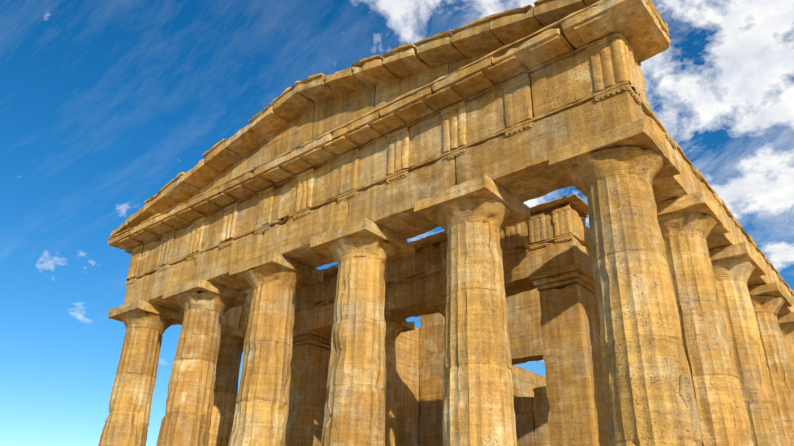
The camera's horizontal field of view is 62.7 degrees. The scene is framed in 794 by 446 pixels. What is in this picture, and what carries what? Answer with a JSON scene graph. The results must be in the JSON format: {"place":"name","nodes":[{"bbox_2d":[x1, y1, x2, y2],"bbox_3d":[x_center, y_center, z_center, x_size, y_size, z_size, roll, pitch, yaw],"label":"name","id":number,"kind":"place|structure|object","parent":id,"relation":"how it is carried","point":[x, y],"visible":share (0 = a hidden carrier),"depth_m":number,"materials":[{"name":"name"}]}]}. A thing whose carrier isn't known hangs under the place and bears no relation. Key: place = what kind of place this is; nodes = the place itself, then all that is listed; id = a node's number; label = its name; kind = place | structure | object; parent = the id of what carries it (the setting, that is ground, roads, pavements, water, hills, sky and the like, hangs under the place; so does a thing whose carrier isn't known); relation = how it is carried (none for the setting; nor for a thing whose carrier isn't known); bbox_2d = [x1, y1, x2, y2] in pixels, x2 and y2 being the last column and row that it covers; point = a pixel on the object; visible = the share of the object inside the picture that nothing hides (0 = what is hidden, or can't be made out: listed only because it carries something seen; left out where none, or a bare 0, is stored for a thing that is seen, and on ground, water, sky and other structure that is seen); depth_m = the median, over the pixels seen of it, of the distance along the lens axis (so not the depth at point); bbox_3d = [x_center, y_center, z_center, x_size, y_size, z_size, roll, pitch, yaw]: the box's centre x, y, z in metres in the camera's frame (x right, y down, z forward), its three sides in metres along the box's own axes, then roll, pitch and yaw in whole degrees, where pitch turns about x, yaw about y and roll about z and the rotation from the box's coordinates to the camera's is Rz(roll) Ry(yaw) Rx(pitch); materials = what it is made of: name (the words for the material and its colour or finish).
{"place":"outdoors","nodes":[
{"label":"outdoors","id":0,"kind":"place"},
{"bbox_2d":[0,0,793,445],"label":"sky","id":1,"kind":"structure","parent":0,"point":[104,103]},
{"bbox_2d":[325,226,601,445],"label":"cella walls","id":2,"kind":"structure","parent":0,"point":[419,383],"depth_m":24.12,"materials":[{"name":"stone"}]},
{"bbox_3d":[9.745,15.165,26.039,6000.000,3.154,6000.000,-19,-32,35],"label":"ground","id":3,"kind":"structure","parent":0,"visible":0},
{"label":"temple base steps","id":4,"kind":"object","parent":3,"relation":"on","visible":0},
{"bbox_2d":[98,299,183,445],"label":"column","id":5,"kind":"structure","parent":4,"relation":"on","point":[147,325],"depth_m":19.81,"materials":[{"name":"stone"}]},
{"bbox_2d":[156,279,248,445],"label":"column","id":6,"kind":"structure","parent":4,"relation":"on","point":[206,306],"depth_m":17.93,"materials":[{"name":"stone"}]},
{"bbox_2d":[208,324,245,445],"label":"column","id":7,"kind":"structure","parent":4,"relation":"on","point":[230,352],"depth_m":22.06,"materials":[{"name":"stone"}]},
{"bbox_2d":[107,0,793,330],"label":"entablature blocks","id":8,"kind":"structure","parent":7,"relation":"on","point":[567,109],"depth_m":14.39,"materials":[{"name":"stone"}]},
{"bbox_2d":[180,4,668,206],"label":"pediment","id":9,"kind":"structure","parent":8,"relation":"on","point":[314,121],"depth_m":17.30,"materials":[{"name":"beige stone"}]},
{"bbox_2d":[111,0,668,236],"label":"raking cornice","id":10,"kind":"structure","parent":9,"relation":"on","point":[489,33],"depth_m":16.27,"materials":[{"name":"beige stone"}]},
{"bbox_2d":[118,13,793,295],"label":"triglyph","id":11,"kind":"object","parent":8,"relation":"attached to","point":[611,59],"visible":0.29,"depth_m":14.70,"materials":[{"name":"stone"}]},
{"bbox_2d":[228,251,322,445],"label":"column","id":12,"kind":"structure","parent":4,"relation":"on","point":[276,281],"depth_m":16.09,"materials":[{"name":"stone"}]},
{"bbox_2d":[310,218,414,445],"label":"column","id":13,"kind":"structure","parent":4,"relation":"on","point":[364,252],"depth_m":14.20,"materials":[{"name":"stone"}]},
{"bbox_2d":[384,310,414,445],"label":"porch column","id":14,"kind":"structure","parent":4,"relation":"on","point":[396,325],"depth_m":19.28,"materials":[{"name":"stone"}]},
{"bbox_2d":[426,295,445,317],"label":"porch column","id":15,"kind":"structure","parent":4,"relation":"on","point":[436,304],"depth_m":18.11,"materials":[{"name":"stone"}]},
{"bbox_2d":[285,194,608,445],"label":"inner porch","id":16,"kind":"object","parent":4,"relation":"on","point":[558,275],"depth_m":16.60,"materials":[{"name":"stone"}]},
{"bbox_2d":[294,204,572,312],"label":"metopes","id":17,"kind":"object","parent":16,"relation":"attached to","point":[561,221],"visible":0.46,"depth_m":18.78,"materials":[{"name":"stone"}]},
{"bbox_2d":[414,175,530,445],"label":"column","id":18,"kind":"structure","parent":4,"relation":"on","point":[472,217],"depth_m":12.30,"materials":[{"name":"stone"}]},
{"bbox_2d":[548,118,702,445],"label":"column","id":19,"kind":"structure","parent":4,"relation":"on","point":[649,394],"depth_m":10.42,"materials":[{"name":"stone"}]},
{"bbox_2d":[656,190,753,445],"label":"column","id":20,"kind":"structure","parent":4,"relation":"on","point":[690,223],"depth_m":12.66,"materials":[{"name":"stone"}]},
{"bbox_2d":[709,242,787,445],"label":"column","id":21,"kind":"structure","parent":4,"relation":"on","point":[736,266],"depth_m":14.98,"materials":[{"name":"stone"}]},
{"bbox_2d":[747,282,793,445],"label":"column","id":22,"kind":"structure","parent":4,"relation":"on","point":[769,301],"depth_m":17.40,"materials":[{"name":"stone"}]},
{"bbox_2d":[777,312,793,374],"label":"column","id":23,"kind":"structure","parent":4,"relation":"on","point":[786,322],"depth_m":19.91,"materials":[{"name":"stone"}]}
]}

